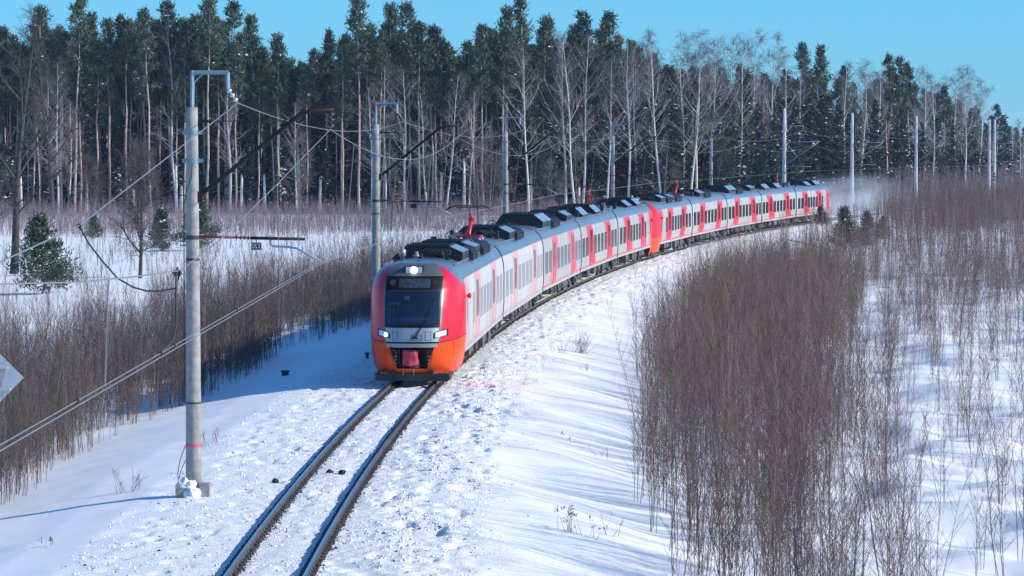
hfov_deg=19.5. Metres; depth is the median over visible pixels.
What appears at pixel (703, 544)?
sapling
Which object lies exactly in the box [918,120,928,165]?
spruce tree
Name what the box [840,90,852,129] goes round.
spruce tree
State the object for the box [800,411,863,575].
sapling
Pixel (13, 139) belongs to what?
spruce tree
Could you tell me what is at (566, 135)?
spruce tree
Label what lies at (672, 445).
sapling
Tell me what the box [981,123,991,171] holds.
spruce tree
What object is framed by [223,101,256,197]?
spruce tree
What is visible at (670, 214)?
train car
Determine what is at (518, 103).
pine tree
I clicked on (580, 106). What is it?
pine tree
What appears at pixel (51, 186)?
bare tree
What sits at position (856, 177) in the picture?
spruce tree
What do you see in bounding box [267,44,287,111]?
pine tree
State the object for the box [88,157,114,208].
bare tree
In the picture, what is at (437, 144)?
spruce tree
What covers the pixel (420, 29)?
pine tree
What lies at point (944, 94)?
pine tree
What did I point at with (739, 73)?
pine tree
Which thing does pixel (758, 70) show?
birch tree
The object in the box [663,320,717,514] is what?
sapling
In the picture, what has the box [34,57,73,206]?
birch tree
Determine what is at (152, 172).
bare tree
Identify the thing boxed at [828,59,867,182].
birch tree
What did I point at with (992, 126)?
pine tree
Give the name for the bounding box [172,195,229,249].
pine tree
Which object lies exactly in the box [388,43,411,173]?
pine tree
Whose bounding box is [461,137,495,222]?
bare tree
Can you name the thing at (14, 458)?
sapling
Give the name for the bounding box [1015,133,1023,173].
birch tree
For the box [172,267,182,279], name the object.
wire clamp
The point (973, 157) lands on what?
spruce tree
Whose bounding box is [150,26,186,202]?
pine tree
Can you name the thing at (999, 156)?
spruce tree
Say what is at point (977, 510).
sapling
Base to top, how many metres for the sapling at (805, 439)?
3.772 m
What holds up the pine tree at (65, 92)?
on the snow ground
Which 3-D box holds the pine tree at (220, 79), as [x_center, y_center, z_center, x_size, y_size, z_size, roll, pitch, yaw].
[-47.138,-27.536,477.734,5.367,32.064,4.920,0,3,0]
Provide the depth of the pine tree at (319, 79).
493.38 m
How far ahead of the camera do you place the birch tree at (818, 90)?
540.12 m
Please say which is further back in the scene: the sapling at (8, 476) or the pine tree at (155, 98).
the pine tree at (155, 98)
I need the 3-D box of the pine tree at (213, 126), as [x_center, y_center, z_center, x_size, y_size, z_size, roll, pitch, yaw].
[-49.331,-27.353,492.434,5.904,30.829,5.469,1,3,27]
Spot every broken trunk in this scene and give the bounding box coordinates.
[20,176,22,212]
[175,162,177,209]
[180,185,182,212]
[240,175,242,213]
[263,175,266,212]
[319,179,321,212]
[439,174,442,211]
[463,161,465,213]
[530,161,532,210]
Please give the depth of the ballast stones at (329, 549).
77.37 m
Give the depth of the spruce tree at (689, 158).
490.57 m
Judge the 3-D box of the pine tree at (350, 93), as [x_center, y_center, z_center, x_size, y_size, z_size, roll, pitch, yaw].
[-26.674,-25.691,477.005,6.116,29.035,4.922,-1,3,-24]
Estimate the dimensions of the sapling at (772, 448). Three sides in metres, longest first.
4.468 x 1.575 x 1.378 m
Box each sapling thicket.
[0,218,483,469]
[605,217,1023,505]
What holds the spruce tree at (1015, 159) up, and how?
on the snow ground
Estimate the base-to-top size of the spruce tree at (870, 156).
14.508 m
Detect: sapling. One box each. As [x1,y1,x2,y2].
[0,360,15,488]
[0,370,20,491]
[0,376,30,485]
[0,378,29,494]
[0,391,24,499]
[0,394,7,480]
[1,359,19,490]
[1,366,37,488]
[1,389,17,464]
[1,417,15,501]
[1,420,30,495]
[3,350,28,464]
[3,368,28,494]
[3,385,28,485]
[3,397,19,467]
[3,417,24,495]
[4,345,46,472]
[7,358,32,476]
[7,379,35,489]
[7,391,37,495]
[9,395,27,494]
[13,353,45,472]
[15,341,61,482]
[16,387,54,488]
[18,388,39,479]
[22,374,60,473]
[25,400,38,487]
[28,382,47,479]
[30,393,40,467]
[31,364,52,471]
[45,395,58,461]
[617,334,668,503]
[625,316,660,478]
[632,349,669,532]
[635,369,673,527]
[640,338,698,497]
[641,369,662,493]
[641,386,722,575]
[642,351,683,512]
[642,353,674,496]
[651,346,687,543]
[658,367,691,498]
[659,392,697,556]
[660,334,708,517]
[661,364,690,487]
[662,390,691,550]
[662,429,720,575]
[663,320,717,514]
[663,417,712,575]
[666,327,701,535]
[667,369,690,500]
[671,318,737,506]
[671,417,706,574]
[672,331,736,553]
[672,397,729,573]
[672,405,735,570]
[674,360,706,493]
[675,437,734,575]
[676,356,709,542]
[677,377,708,542]
[678,366,715,509]
[682,402,728,570]
[684,377,707,547]
[684,394,750,575]
[689,334,731,532]
[689,339,724,543]
[692,416,753,575]
[693,372,744,575]
[701,354,792,575]
[702,327,737,494]
[704,389,759,575]
[705,427,760,575]
[706,350,743,506]
[706,393,750,575]
[708,404,724,540]
[709,387,748,515]
[716,391,754,566]
[719,367,747,507]
[719,384,771,575]
[719,394,743,513]
[720,385,740,496]
[721,342,765,523]
[722,381,785,575]
[723,315,759,521]
[723,358,769,522]
[723,431,770,575]
[727,390,769,507]
[728,340,790,532]
[728,426,802,575]
[732,357,807,572]
[732,385,766,516]
[733,341,767,546]
[736,337,784,510]
[736,384,784,575]
[738,390,797,542]
[740,420,788,575]
[741,453,780,575]
[742,349,808,567]
[743,335,796,538]
[743,347,796,573]
[744,324,830,533]
[744,378,847,575]
[745,386,769,520]
[745,404,812,575]
[747,325,785,510]
[747,385,791,567]
[749,340,786,525]
[751,317,802,514]
[751,385,813,575]
[752,357,774,507]
[752,397,808,573]
[753,355,789,489]
[754,417,779,567]
[755,421,803,575]
[757,383,824,575]
[757,417,828,575]
[760,332,825,524]
[760,421,807,575]
[761,387,787,530]
[764,373,805,518]
[765,377,856,575]
[767,373,816,575]
[769,442,800,575]
[770,352,827,546]
[772,387,886,575]
[776,384,821,575]
[777,357,797,483]
[777,365,794,527]
[779,326,811,530]
[779,405,847,575]
[788,349,827,517]
[789,484,834,575]
[791,372,827,506]
[791,392,830,543]
[792,405,829,572]
[794,323,828,494]
[795,394,821,504]
[798,366,814,482]
[799,389,873,575]
[799,455,830,574]
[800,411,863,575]
[803,467,838,574]
[805,370,834,515]
[807,361,853,507]
[808,419,869,575]
[810,313,851,499]
[815,320,882,503]
[817,380,892,575]
[819,445,861,575]
[821,431,873,574]
[828,414,880,575]
[831,432,866,574]
[834,343,903,575]
[842,398,886,573]
[856,437,914,575]
[857,392,914,575]
[859,390,884,537]
[860,321,902,501]
[862,347,917,521]
[862,355,904,524]
[866,382,947,575]
[874,405,926,575]
[883,420,912,553]
[886,450,915,575]
[890,414,937,575]
[890,465,934,575]
[893,464,939,575]
[910,413,987,575]
[917,383,957,501]
[957,440,995,575]
[962,422,999,568]
[966,325,1021,505]
[968,406,1015,574]
[980,416,1023,575]
[992,359,1023,556]
[1004,358,1023,515]
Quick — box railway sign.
[0,355,23,400]
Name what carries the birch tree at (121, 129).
on the snow ground
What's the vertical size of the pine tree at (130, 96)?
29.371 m
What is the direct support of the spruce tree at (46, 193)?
on the snow ground
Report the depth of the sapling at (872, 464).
77.50 m
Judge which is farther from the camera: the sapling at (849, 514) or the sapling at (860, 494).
the sapling at (860, 494)
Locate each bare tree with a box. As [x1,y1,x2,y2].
[0,1,76,273]
[0,60,46,218]
[0,167,10,210]
[17,50,97,217]
[44,113,105,215]
[77,152,106,209]
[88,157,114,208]
[101,134,173,277]
[115,134,152,209]
[139,146,161,209]
[279,129,319,224]
[365,156,411,222]
[403,151,448,220]
[454,127,519,211]
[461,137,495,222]
[478,148,511,214]
[480,161,516,212]
[522,132,560,207]
[527,158,568,208]
[555,142,607,202]
[632,137,684,192]
[703,131,744,184]
[909,154,937,182]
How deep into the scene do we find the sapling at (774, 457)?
67.69 m
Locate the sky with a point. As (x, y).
(943, 36)
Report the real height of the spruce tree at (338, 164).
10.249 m
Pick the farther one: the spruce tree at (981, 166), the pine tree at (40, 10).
the spruce tree at (981, 166)
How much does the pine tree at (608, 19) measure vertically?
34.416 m
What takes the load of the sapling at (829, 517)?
on the snow ground
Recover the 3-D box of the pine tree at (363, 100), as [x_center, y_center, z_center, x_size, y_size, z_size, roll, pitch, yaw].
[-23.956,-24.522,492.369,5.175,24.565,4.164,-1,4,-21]
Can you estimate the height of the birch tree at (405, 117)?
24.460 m
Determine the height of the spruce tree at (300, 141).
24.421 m
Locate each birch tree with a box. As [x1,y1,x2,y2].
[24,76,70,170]
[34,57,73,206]
[48,98,89,189]
[99,98,151,188]
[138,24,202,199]
[207,76,250,210]
[274,99,309,205]
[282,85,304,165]
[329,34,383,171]
[348,82,392,206]
[356,57,402,212]
[374,66,425,211]
[405,87,435,199]
[416,61,459,209]
[430,70,477,210]
[448,85,495,204]
[452,100,478,135]
[483,89,513,150]
[495,40,553,210]
[533,27,600,203]
[540,35,600,203]
[560,30,618,203]
[584,52,637,198]
[595,34,632,152]
[600,36,656,196]
[608,47,659,192]
[614,51,646,151]
[621,39,663,122]
[626,24,680,190]
[632,35,679,192]
[654,29,715,188]
[665,38,740,188]
[667,29,724,188]
[677,51,698,132]
[682,34,742,184]
[694,56,734,132]
[700,49,729,113]
[705,33,760,177]
[708,65,737,117]
[723,37,769,183]
[737,28,787,140]
[738,62,770,118]
[751,82,767,125]
[753,74,778,150]
[757,28,799,169]
[759,81,778,117]
[767,46,805,157]
[770,68,807,104]
[791,62,816,154]
[801,59,851,137]
[810,81,830,136]
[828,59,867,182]
[834,72,890,140]
[838,57,883,180]
[859,79,893,141]
[860,67,899,159]
[867,79,890,152]
[903,65,947,171]
[903,107,928,148]
[906,71,957,174]
[910,92,946,161]
[928,81,958,150]
[931,64,986,157]
[944,81,976,154]
[945,65,986,189]
[954,76,1003,175]
[983,122,1004,166]
[1000,126,1021,179]
[1013,117,1023,170]
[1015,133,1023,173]
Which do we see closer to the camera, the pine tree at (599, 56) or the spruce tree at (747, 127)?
the pine tree at (599, 56)
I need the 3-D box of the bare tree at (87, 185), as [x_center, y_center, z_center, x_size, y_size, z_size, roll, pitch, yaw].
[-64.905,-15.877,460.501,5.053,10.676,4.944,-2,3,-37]
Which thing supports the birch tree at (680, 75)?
on the snow ground
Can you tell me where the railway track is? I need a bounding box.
[221,208,924,575]
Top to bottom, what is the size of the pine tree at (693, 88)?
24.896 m
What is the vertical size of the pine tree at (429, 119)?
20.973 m
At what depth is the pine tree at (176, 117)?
476.41 m
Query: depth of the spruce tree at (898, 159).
561.80 m
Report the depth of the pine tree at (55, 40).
478.79 m
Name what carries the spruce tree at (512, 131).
on the snow ground
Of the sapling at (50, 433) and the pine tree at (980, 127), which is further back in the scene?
the pine tree at (980, 127)
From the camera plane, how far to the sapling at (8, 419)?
87.72 m
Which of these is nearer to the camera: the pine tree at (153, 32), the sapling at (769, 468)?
the sapling at (769, 468)
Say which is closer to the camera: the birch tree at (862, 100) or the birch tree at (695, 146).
the birch tree at (695, 146)
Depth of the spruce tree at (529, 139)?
520.10 m
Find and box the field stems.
[0,205,535,384]
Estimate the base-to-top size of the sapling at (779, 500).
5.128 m
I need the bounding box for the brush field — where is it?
[737,170,1023,274]
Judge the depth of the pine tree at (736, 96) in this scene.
531.92 m
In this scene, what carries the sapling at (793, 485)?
on the snow ground
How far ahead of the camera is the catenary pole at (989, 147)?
484.02 m
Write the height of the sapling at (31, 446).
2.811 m
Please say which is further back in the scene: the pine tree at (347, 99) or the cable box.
the pine tree at (347, 99)
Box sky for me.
[0,0,1023,153]
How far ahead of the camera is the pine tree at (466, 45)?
481.94 m
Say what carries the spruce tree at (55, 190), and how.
on the snow ground
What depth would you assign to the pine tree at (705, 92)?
518.86 m
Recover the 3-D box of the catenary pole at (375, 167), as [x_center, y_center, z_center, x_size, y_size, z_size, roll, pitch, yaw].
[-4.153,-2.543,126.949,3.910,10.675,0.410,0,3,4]
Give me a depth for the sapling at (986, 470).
72.20 m
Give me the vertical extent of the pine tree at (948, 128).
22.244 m
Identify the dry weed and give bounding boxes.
[112,467,146,492]
[201,424,220,445]
[554,505,580,532]
[565,331,603,353]
[570,515,607,539]
[599,510,622,536]
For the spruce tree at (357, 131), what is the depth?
515.64 m
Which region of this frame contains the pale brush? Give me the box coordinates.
[0,161,1023,238]
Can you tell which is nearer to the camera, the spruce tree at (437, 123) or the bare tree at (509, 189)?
the bare tree at (509, 189)
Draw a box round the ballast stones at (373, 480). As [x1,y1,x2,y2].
[61,331,577,575]
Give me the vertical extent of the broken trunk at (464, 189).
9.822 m
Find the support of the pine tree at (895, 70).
on the snow ground
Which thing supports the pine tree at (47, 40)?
on the snow ground
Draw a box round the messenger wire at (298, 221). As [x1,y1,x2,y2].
[0,129,1003,384]
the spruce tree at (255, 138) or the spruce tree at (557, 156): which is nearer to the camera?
the spruce tree at (557, 156)
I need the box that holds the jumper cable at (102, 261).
[79,225,174,291]
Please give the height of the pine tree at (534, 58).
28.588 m
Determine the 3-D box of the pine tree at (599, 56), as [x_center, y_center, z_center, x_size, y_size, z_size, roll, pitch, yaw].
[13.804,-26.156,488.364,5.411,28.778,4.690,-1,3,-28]
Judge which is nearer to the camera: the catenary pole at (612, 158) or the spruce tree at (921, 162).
the catenary pole at (612, 158)
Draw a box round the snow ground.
[0,155,1023,575]
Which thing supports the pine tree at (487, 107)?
on the snow ground
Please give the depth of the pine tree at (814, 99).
561.41 m
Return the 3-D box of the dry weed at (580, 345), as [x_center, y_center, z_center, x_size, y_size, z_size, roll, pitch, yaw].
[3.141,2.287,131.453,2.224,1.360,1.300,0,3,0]
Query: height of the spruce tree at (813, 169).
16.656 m
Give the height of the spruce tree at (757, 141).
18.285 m
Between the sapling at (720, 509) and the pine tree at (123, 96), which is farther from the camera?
the pine tree at (123, 96)
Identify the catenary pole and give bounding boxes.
[175,70,334,497]
[368,102,459,284]
[500,117,562,213]
[609,125,655,197]
[708,129,745,184]
[782,108,819,182]
[850,113,883,213]
[914,116,943,204]
[987,119,1014,195]
[993,120,995,196]
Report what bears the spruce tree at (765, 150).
on the snow ground
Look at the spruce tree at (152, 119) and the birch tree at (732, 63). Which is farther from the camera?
the spruce tree at (152, 119)
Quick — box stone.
[338,470,346,474]
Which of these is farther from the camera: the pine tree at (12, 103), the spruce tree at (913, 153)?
the spruce tree at (913, 153)
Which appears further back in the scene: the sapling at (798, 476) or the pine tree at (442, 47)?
the pine tree at (442, 47)
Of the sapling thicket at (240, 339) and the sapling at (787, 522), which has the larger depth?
the sapling thicket at (240, 339)
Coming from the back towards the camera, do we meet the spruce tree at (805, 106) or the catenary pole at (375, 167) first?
the spruce tree at (805, 106)
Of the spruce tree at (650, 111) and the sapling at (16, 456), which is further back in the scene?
the spruce tree at (650, 111)
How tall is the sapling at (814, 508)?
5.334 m
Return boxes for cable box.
[281,370,289,375]
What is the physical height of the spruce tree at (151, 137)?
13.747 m
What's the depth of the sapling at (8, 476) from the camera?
80.37 m
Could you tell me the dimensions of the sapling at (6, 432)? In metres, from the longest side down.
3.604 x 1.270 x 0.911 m
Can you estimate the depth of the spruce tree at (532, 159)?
502.10 m
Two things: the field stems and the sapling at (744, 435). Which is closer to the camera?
the sapling at (744, 435)
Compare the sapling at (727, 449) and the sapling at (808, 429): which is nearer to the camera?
the sapling at (727, 449)
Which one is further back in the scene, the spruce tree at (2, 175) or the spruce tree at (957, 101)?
the spruce tree at (957, 101)
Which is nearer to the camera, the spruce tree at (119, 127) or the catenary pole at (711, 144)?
the catenary pole at (711, 144)
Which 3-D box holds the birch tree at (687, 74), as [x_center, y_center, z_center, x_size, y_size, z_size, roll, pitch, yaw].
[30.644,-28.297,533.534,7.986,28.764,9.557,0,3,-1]
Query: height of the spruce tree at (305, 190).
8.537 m
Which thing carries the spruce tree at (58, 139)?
on the snow ground
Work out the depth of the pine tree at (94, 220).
338.46 m
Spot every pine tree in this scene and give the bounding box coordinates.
[0,24,16,142]
[0,42,30,153]
[0,43,21,181]
[0,50,7,79]
[0,83,19,151]
[0,103,5,133]
[0,209,86,293]
[1,99,8,186]
[5,54,28,118]
[9,34,31,133]
[15,77,41,209]
[21,3,54,203]
[23,42,52,201]
[27,80,47,211]
[30,20,56,199]
[37,36,56,157]
[41,29,79,209]
[45,26,75,200]
[49,24,65,80]
[59,29,79,182]
[61,32,79,171]
[63,0,98,213]
[63,77,80,132]
[64,45,97,209]
[67,45,82,144]
[72,14,103,195]
[80,38,117,210]
[82,9,101,132]
[82,213,106,238]
[89,17,120,212]
[91,74,108,204]
[98,73,121,212]
[99,85,117,144]
[105,18,138,200]
[105,44,124,174]
[107,86,129,161]
[109,12,139,183]
[116,38,145,164]
[117,25,142,149]
[124,5,165,206]
[132,17,165,209]
[132,41,151,145]
[132,49,153,132]
[133,54,151,197]
[138,204,185,250]
[147,0,182,210]
[147,23,169,138]
[148,19,158,129]
[148,19,170,187]
[149,34,174,188]
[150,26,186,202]
[163,62,188,177]
[168,17,214,97]
[172,46,198,211]
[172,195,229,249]
[177,11,206,106]
[177,15,186,47]
[186,22,215,195]
[190,0,232,211]
[194,13,215,142]
[203,18,230,209]
[204,59,243,208]
[209,36,219,143]
[214,0,257,209]
[214,36,244,210]
[215,59,243,180]
[220,40,252,209]
[226,91,247,197]
[237,46,254,119]
[239,12,272,190]
[239,63,260,171]
[239,98,264,190]
[243,47,274,211]
[253,44,274,202]
[253,45,274,174]
[254,73,265,187]
[261,31,294,197]
[261,104,281,179]
[262,80,281,198]
[265,64,290,205]
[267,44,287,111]
[276,65,293,160]
[284,57,297,136]
[285,65,304,113]
[288,66,312,154]
[288,78,305,153]
[295,63,321,201]
[297,60,307,152]
[302,97,319,188]
[306,47,326,197]
[310,27,340,200]
[311,70,328,169]
[315,39,341,138]
[316,105,329,184]
[325,37,358,212]
[325,81,348,211]
[328,76,356,204]
[333,33,350,73]
[336,0,380,211]
[338,54,356,196]
[347,30,375,100]
[352,51,373,152]
[353,39,368,156]
[356,22,374,150]
[356,67,376,185]
[360,52,383,111]
[367,22,379,121]
[367,27,396,173]
[371,90,399,205]
[373,58,402,198]
[376,15,411,107]
[377,0,408,190]
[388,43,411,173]
[389,33,420,194]
[396,0,427,203]
[398,61,417,118]
[401,20,439,205]
[410,86,429,203]
[416,93,438,198]
[421,36,438,209]
[421,48,449,206]
[426,24,449,141]
[431,35,454,205]
[436,64,458,148]
[442,41,461,163]
[446,39,486,211]
[446,95,469,201]
[451,54,464,136]
[454,54,478,194]
[463,29,494,208]
[472,22,495,147]
[473,24,498,193]
[485,27,525,209]
[487,2,526,209]
[487,26,496,147]
[488,37,516,127]
[489,30,505,151]
[508,78,523,135]
[509,74,533,144]
[511,0,541,196]
[512,25,530,133]
[512,44,537,191]
[514,86,546,209]
[528,43,538,156]
[528,75,550,158]
[529,15,563,177]
[531,67,546,142]
[532,38,572,111]
[537,81,561,125]
[539,12,556,132]
[543,83,566,134]
[558,84,570,161]
[561,7,593,133]
[561,45,580,156]
[562,22,580,112]
[563,31,581,102]
[563,40,608,112]
[567,74,588,138]
[570,67,581,116]
[580,9,632,159]
[581,41,614,127]
[595,45,620,147]
[596,38,617,99]
[606,100,622,151]
[607,97,620,142]
[611,34,627,96]
[617,38,636,99]
[623,43,654,110]
[646,54,664,111]
[657,65,685,112]
[674,70,679,86]
[678,68,694,116]
[680,64,702,152]
[694,65,711,118]
[716,66,731,100]
[725,82,740,124]
[733,62,744,87]
[735,86,750,140]
[757,72,771,116]
[793,41,821,131]
[808,83,821,115]
[809,43,839,104]
[830,79,849,123]
[832,65,852,141]
[850,82,863,117]
[860,87,873,130]
[867,77,886,121]
[875,52,901,186]
[882,67,902,114]
[883,81,897,134]
[890,55,914,176]
[898,60,919,154]
[904,87,915,144]
[905,83,921,164]
[917,88,931,127]
[929,92,948,128]
[936,84,954,168]
[942,100,957,158]
[973,108,985,153]
[983,115,993,144]
[986,103,1004,176]
[1005,125,1013,142]
[1011,126,1020,152]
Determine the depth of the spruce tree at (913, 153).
587.05 m
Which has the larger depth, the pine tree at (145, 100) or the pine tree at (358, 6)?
the pine tree at (145, 100)
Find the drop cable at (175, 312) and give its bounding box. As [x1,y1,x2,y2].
[160,269,177,352]
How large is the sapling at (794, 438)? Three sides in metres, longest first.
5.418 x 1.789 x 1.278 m
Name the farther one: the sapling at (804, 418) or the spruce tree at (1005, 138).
the spruce tree at (1005, 138)
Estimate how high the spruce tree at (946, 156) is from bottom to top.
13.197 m
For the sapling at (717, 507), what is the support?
on the snow ground
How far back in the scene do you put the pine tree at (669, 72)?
492.77 m
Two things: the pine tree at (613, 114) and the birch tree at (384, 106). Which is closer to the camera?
the birch tree at (384, 106)
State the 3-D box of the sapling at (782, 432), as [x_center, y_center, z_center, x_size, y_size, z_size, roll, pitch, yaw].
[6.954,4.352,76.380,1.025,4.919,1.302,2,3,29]
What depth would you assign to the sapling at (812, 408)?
84.62 m
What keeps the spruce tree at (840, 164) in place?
on the snow ground
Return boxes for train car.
[370,230,503,380]
[445,205,542,332]
[496,209,580,307]
[546,186,617,286]
[586,197,652,270]
[630,190,691,256]
[663,178,726,246]
[703,184,761,237]
[746,172,795,230]
[777,180,828,224]
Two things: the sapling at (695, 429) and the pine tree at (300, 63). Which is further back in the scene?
the pine tree at (300, 63)
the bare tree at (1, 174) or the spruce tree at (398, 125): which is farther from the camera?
the spruce tree at (398, 125)
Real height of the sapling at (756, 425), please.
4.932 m
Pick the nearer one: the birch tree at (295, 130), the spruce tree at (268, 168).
the birch tree at (295, 130)
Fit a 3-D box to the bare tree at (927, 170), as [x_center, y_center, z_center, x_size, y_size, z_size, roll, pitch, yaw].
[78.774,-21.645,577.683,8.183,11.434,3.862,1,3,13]
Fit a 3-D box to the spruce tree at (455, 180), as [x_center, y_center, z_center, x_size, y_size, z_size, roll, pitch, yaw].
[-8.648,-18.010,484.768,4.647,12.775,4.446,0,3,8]
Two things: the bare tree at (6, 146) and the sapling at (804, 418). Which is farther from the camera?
the bare tree at (6, 146)
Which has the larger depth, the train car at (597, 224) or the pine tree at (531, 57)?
the pine tree at (531, 57)
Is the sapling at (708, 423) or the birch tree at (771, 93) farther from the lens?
the birch tree at (771, 93)
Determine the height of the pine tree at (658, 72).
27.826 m
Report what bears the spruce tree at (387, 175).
on the snow ground
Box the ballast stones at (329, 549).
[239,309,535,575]
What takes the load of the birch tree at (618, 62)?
on the snow ground
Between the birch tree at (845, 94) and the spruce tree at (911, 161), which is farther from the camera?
the spruce tree at (911, 161)
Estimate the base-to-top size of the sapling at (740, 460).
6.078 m
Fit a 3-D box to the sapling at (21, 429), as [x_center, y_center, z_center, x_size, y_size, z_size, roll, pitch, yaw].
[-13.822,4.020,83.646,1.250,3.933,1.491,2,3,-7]
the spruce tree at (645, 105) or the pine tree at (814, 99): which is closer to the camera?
the spruce tree at (645, 105)
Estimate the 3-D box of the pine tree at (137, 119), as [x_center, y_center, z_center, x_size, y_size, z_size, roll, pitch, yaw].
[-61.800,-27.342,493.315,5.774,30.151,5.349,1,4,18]
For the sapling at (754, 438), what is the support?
on the snow ground
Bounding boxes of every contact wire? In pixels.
[0,165,986,445]
[0,165,989,451]
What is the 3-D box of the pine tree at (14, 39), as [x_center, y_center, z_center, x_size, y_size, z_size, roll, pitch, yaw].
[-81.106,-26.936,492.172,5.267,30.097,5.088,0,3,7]
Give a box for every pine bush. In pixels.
[812,205,831,225]
[825,204,871,249]
[854,208,882,245]
[877,214,894,237]
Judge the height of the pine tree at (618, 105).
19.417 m
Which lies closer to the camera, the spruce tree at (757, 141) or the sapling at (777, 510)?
the sapling at (777, 510)
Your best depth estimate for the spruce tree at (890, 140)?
572.34 m
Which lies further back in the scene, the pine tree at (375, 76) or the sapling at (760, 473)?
the pine tree at (375, 76)
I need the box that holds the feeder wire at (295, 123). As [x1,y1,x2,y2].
[0,103,1001,262]
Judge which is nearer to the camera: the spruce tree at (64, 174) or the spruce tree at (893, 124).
the spruce tree at (64, 174)
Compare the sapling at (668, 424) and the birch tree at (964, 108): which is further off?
the birch tree at (964, 108)
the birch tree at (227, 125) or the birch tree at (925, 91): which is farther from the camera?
the birch tree at (925, 91)
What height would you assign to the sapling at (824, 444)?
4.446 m
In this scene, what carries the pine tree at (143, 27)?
on the snow ground
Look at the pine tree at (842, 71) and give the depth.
596.44 m
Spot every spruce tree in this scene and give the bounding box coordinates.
[0,134,8,209]
[0,141,13,195]
[0,144,16,213]
[3,111,13,182]
[9,113,26,169]
[12,133,16,183]
[12,148,32,211]
[21,137,38,211]
[22,100,45,211]
[41,177,49,212]
[42,42,72,176]
[47,155,66,208]
[55,143,66,210]
[63,165,69,208]
[64,44,101,183]
[64,92,108,212]
[64,159,78,212]
[89,126,107,210]
[99,115,119,159]
[99,133,107,172]
[102,144,115,211]
[107,115,133,209]
[107,161,124,212]
[115,82,156,184]
[122,175,133,206]
[125,108,136,156]
[135,120,147,199]
[137,134,162,211]
[138,84,156,148]
[152,177,161,209]
[154,95,183,204]
[154,115,170,205]
[166,157,183,212]
[170,105,205,208]
[173,109,185,177]
[197,94,217,195]
[198,101,228,165]
[198,105,214,165]
[198,142,217,210]
[205,149,223,209]
[210,104,226,207]
[212,101,236,165]
[220,130,251,211]
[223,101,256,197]
[237,137,260,212]
[239,95,262,194]
[253,67,275,175]
[253,155,269,210]
[261,125,283,211]
[266,134,292,211]
[269,112,296,211]
[270,174,283,212]
[281,152,296,212]
[282,128,306,168]
[287,118,304,194]
[293,99,335,213]
[293,165,310,213]
[302,121,318,184]
[315,148,338,211]
[320,128,335,165]
[325,88,355,198]
[329,156,340,207]
[331,153,348,205]
[334,100,370,212]
[337,63,370,178]
[354,156,368,212]
[360,127,384,207]
[380,117,407,209]
[381,112,396,196]
[392,96,412,159]
[393,162,408,211]
[396,109,422,205]
[402,107,439,169]
[402,115,430,208]
[411,109,430,193]
[420,132,439,209]
[428,115,445,173]
[429,142,440,194]
[433,144,453,209]
[438,128,455,194]
[442,117,455,176]
[447,140,467,210]
[451,140,469,201]
[456,137,479,209]
[461,113,485,167]
[466,101,488,199]
[478,158,493,211]
[483,44,512,195]
[488,145,499,206]
[492,150,500,205]
[497,102,521,168]
[502,134,526,211]
[509,115,538,207]
[511,160,529,211]
[512,102,542,205]
[528,144,537,203]
[533,144,548,209]
[535,114,571,208]
[536,138,552,193]
[544,77,570,153]
[558,114,578,203]
[559,157,573,204]
[567,102,601,203]
[567,115,580,173]
[571,111,597,202]
[586,90,622,199]
[588,123,610,200]
[605,128,622,196]
[615,99,634,193]
[615,102,644,196]
[627,109,661,195]
[631,115,651,189]
[634,95,650,157]
[639,89,661,190]
[648,113,673,192]
[653,86,689,192]
[655,79,690,190]
[676,104,702,188]
[690,129,701,182]
[694,106,721,190]
[698,85,733,189]
[720,93,748,184]
[732,136,748,183]
[733,68,768,183]
[743,102,770,183]
[761,136,769,171]
[762,114,786,182]
[764,96,779,165]
[769,69,802,182]
[776,92,790,164]
[780,108,806,178]
[781,99,811,181]
[787,76,808,142]
[798,92,818,173]
[800,114,827,184]
[807,92,835,200]
[816,93,843,195]
[824,103,856,207]
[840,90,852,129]
[840,112,868,208]
[841,113,860,197]
[855,133,864,173]
[856,118,864,159]
[859,99,892,202]
[860,132,871,178]
[879,139,892,186]
[880,113,889,175]
[883,82,907,180]
[886,106,913,199]
[887,134,897,179]
[892,123,906,176]
[902,156,914,177]
[903,113,914,154]
[907,143,914,172]
[914,128,934,192]
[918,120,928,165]
[922,91,940,140]
[926,114,946,183]
[941,125,963,189]
[941,139,953,180]
[950,99,962,147]
[953,123,966,183]
[957,107,987,185]
[976,156,986,182]
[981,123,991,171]
[996,115,1017,186]
[996,140,1003,180]
[1000,139,1016,182]
[1013,135,1022,167]
[1014,155,1019,183]
[1018,127,1023,178]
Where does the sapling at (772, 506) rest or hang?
on the snow ground
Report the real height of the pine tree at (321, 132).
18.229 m
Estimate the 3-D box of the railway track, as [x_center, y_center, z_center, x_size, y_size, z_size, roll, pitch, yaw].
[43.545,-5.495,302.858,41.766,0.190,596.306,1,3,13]
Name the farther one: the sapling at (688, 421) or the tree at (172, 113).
the tree at (172, 113)
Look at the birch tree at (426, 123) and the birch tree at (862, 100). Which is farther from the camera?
the birch tree at (862, 100)
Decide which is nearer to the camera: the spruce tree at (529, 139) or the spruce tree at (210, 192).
the spruce tree at (210, 192)
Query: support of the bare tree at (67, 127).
on the snow ground

